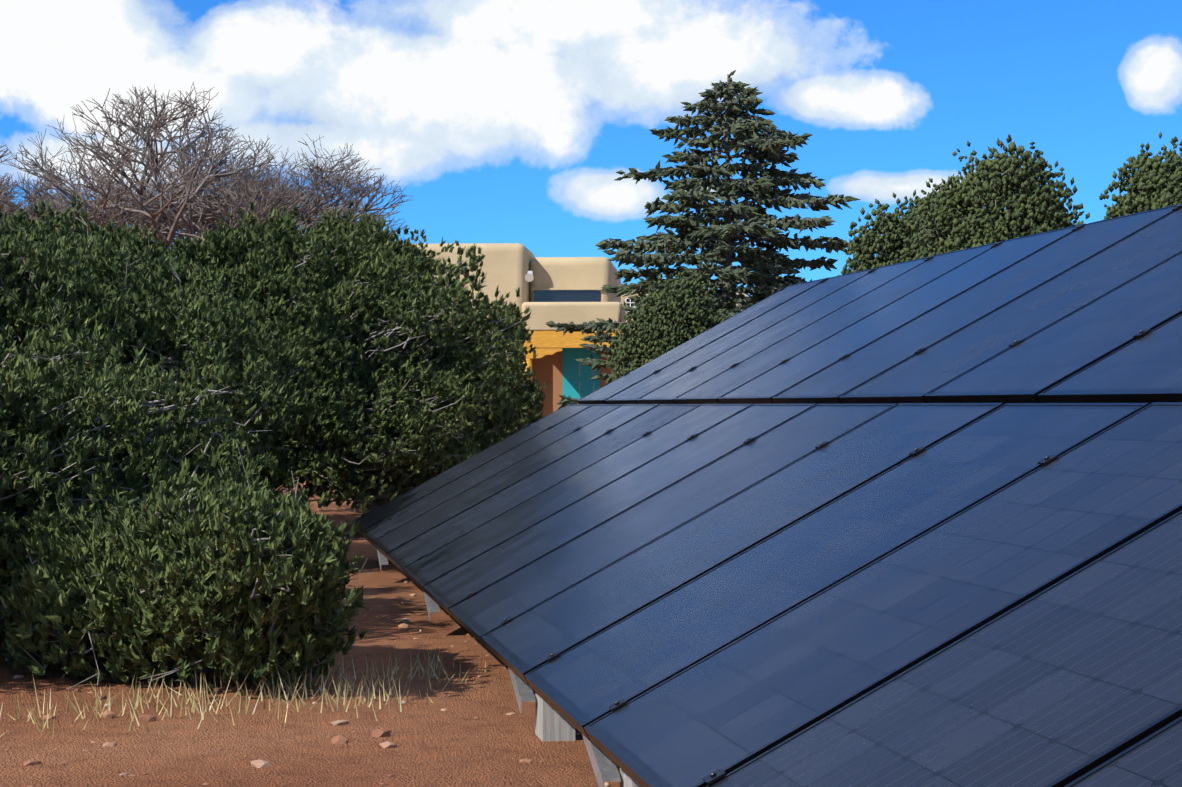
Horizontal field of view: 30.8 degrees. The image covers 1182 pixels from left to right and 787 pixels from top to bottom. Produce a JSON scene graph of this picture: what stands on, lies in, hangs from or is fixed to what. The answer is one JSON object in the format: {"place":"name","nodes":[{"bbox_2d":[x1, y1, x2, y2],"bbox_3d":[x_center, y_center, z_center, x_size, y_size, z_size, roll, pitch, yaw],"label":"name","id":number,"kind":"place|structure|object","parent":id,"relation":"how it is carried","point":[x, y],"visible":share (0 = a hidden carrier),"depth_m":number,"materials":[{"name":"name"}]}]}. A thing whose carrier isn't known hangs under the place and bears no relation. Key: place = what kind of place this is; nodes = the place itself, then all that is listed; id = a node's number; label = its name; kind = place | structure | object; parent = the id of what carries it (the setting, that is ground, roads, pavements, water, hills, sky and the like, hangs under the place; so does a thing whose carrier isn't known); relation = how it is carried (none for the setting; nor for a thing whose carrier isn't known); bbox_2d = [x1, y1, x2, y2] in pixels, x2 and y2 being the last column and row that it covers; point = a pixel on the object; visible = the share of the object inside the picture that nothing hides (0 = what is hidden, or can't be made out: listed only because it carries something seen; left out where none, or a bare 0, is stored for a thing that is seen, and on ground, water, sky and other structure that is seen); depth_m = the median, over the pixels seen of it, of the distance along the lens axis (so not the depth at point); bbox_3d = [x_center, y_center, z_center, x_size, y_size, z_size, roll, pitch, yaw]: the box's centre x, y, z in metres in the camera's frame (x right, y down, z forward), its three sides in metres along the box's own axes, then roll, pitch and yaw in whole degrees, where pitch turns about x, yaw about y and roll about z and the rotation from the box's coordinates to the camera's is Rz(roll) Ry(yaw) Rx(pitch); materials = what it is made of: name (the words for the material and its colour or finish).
{"place":"outdoors","nodes":[
{"label":"outdoors","id":0,"kind":"place"},
{"bbox_2d":[0,477,619,786],"bbox_3d":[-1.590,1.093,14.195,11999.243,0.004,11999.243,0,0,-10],"label":"ground","id":1,"kind":"structure","parent":0,"point":[452,743],"depth_m":6.77,"materials":[{"name":"brown soil"}]},
{"bbox_2d":[0,145,110,225],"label":"bare tree","id":2,"kind":"object","parent":1,"relation":"on","point":[4,201],"visible":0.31,"depth_m":34.51,"materials":[{"name":"brown plant"}]},
{"bbox_2d":[0,157,130,225],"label":"bare tree","id":3,"kind":"object","parent":1,"relation":"on","point":[89,215],"visible":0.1,"depth_m":37.02,"materials":[{"name":"brown plant"}]},
{"bbox_2d":[0,147,236,249],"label":"bare shrub","id":4,"kind":"object","parent":1,"relation":"on","point":[121,217],"visible":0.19,"depth_m":39.16,"materials":[{"name":"brown plant"}]},
{"bbox_2d":[114,496,139,645],"bbox_3d":[-1.690,0.730,8.440,0.395,0.660,0.329,0,0,-10],"label":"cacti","id":5,"kind":"object","parent":1,"relation":"on","point":[135,500],"visible":0.04,"depth_m":8.37,"materials":[{"name":"green plant"}]},
{"bbox_2d":[0,298,305,650],"bbox_3d":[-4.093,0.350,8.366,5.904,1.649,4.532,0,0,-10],"label":"bush","id":6,"kind":"object","parent":1,"relation":"on","point":[13,463],"depth_m":8.87,"materials":[{"name":"green plant"}]},
{"bbox_2d":[0,210,324,480],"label":"bush","id":7,"kind":"object","parent":1,"relation":"on","point":[48,266],"depth_m":12.66,"materials":[{"name":"green plant"}]},
{"bbox_2d":[0,83,324,254],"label":"bare tree","id":8,"kind":"object","parent":1,"relation":"on","point":[196,175],"visible":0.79,"depth_m":36.92,"materials":[{"name":"grey plant"}]},
{"bbox_2d":[0,442,371,693],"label":"bush","id":9,"kind":"object","parent":1,"relation":"on","point":[139,544],"depth_m":7.60,"materials":[{"name":"green plant"}]},
{"bbox_2d":[0,646,489,738],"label":"dry grass tufts","id":10,"kind":"object","parent":1,"relation":"on","point":[338,695],"visible":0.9,"depth_m":7.25,"materials":[{"name":"beige plant"}]},
{"bbox_2d":[0,195,534,514],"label":"bush","id":11,"kind":"object","parent":1,"relation":"on","point":[281,282],"depth_m":16.58,"materials":[{"name":"green plant"}]},
{"bbox_2d":[133,134,413,263],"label":"bare tree","id":12,"kind":"object","parent":1,"relation":"on","point":[360,189],"visible":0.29,"depth_m":42.05,"materials":[{"name":"brown plant"}]},
{"bbox_2d":[0,581,609,786],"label":"ground stones","id":13,"kind":"object","parent":1,"relation":"on","point":[337,739],"visible":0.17,"depth_m":6.79,"materials":[{"name":"stone"}]},
{"bbox_2d":[310,206,522,512],"bbox_3d":[-1.978,-0.252,20.587,2.675,2.984,2.755,0,0,-10],"label":"bush","id":14,"kind":"object","parent":1,"relation":"on","point":[508,409],"depth_m":20.19,"materials":[{"name":"green plant"}]},
{"bbox_2d":[478,298,548,446],"bbox_3d":[-1.191,0.116,23.945,1.352,2.288,1.370,0,0,-10],"label":"bush","id":15,"kind":"object","parent":1,"relation":"on","point":[533,414],"depth_m":23.75,"materials":[{"name":"green plant"}]},
{"bbox_2d":[412,243,746,416],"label":"adobe house","id":16,"kind":"structure","parent":1,"relation":"on","point":[556,290],"depth_m":52.47,"materials":[{"name":"paint"}]},
{"bbox_2d":[605,270,727,383],"bbox_3d":[1.513,-0.462,40.056,2.617,3.622,2.435,0,0,-10],"label":"pinon","id":17,"kind":"object","parent":1,"relation":"on","point":[680,296],"depth_m":39.45,"materials":[{"name":"green plant"}]},
{"bbox_2d":[545,70,883,409],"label":"spruce","id":18,"kind":"object","parent":1,"relation":"on","point":[746,135],"depth_m":44.37,"materials":[{"name":"green plant"}]},
{"bbox_2d":[350,204,1181,786],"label":"solar array","id":19,"kind":"object","parent":1,"relation":"on","point":[912,524],"visible":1,"depth_m":5.96,"materials":[{"name":"blue glass"}]},
{"bbox_2d":[838,189,944,275],"bbox_3d":[4.714,-0.888,33.008,2.185,4.394,1.978,0,0,-10],"label":"tree","id":20,"kind":"object","parent":1,"relation":"on","point":[865,256],"depth_m":32.72,"materials":[{"name":"green plant"}]},
{"bbox_2d":[889,178,958,248],"bbox_3d":[5.907,-1.117,35.967,2.454,4.885,2.628,0,0,-10],"label":"tree","id":21,"kind":"object","parent":1,"relation":"on","point":[929,197],"depth_m":35.74,"materials":[{"name":"green plant"}]},
{"bbox_2d":[895,134,1089,262],"bbox_3d":[5.827,-1.137,30.136,3.166,4.861,3.696,0,0,-10],"label":"tree","id":22,"kind":"object","parent":1,"relation":"on","point":[1033,199],"depth_m":29.44,"materials":[{"name":"green plant"}]},
{"bbox_2d":[1099,132,1181,219],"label":"tree","id":23,"kind":"object","parent":1,"relation":"on","point":[1148,175],"depth_m":29.48,"materials":[{"name":"green plant"}]},
{"bbox_2d":[0,0,1181,296],"label":"sky","id":24,"kind":"structure","parent":0,"point":[502,121],"materials":[{"name":"blue"}]}
]}

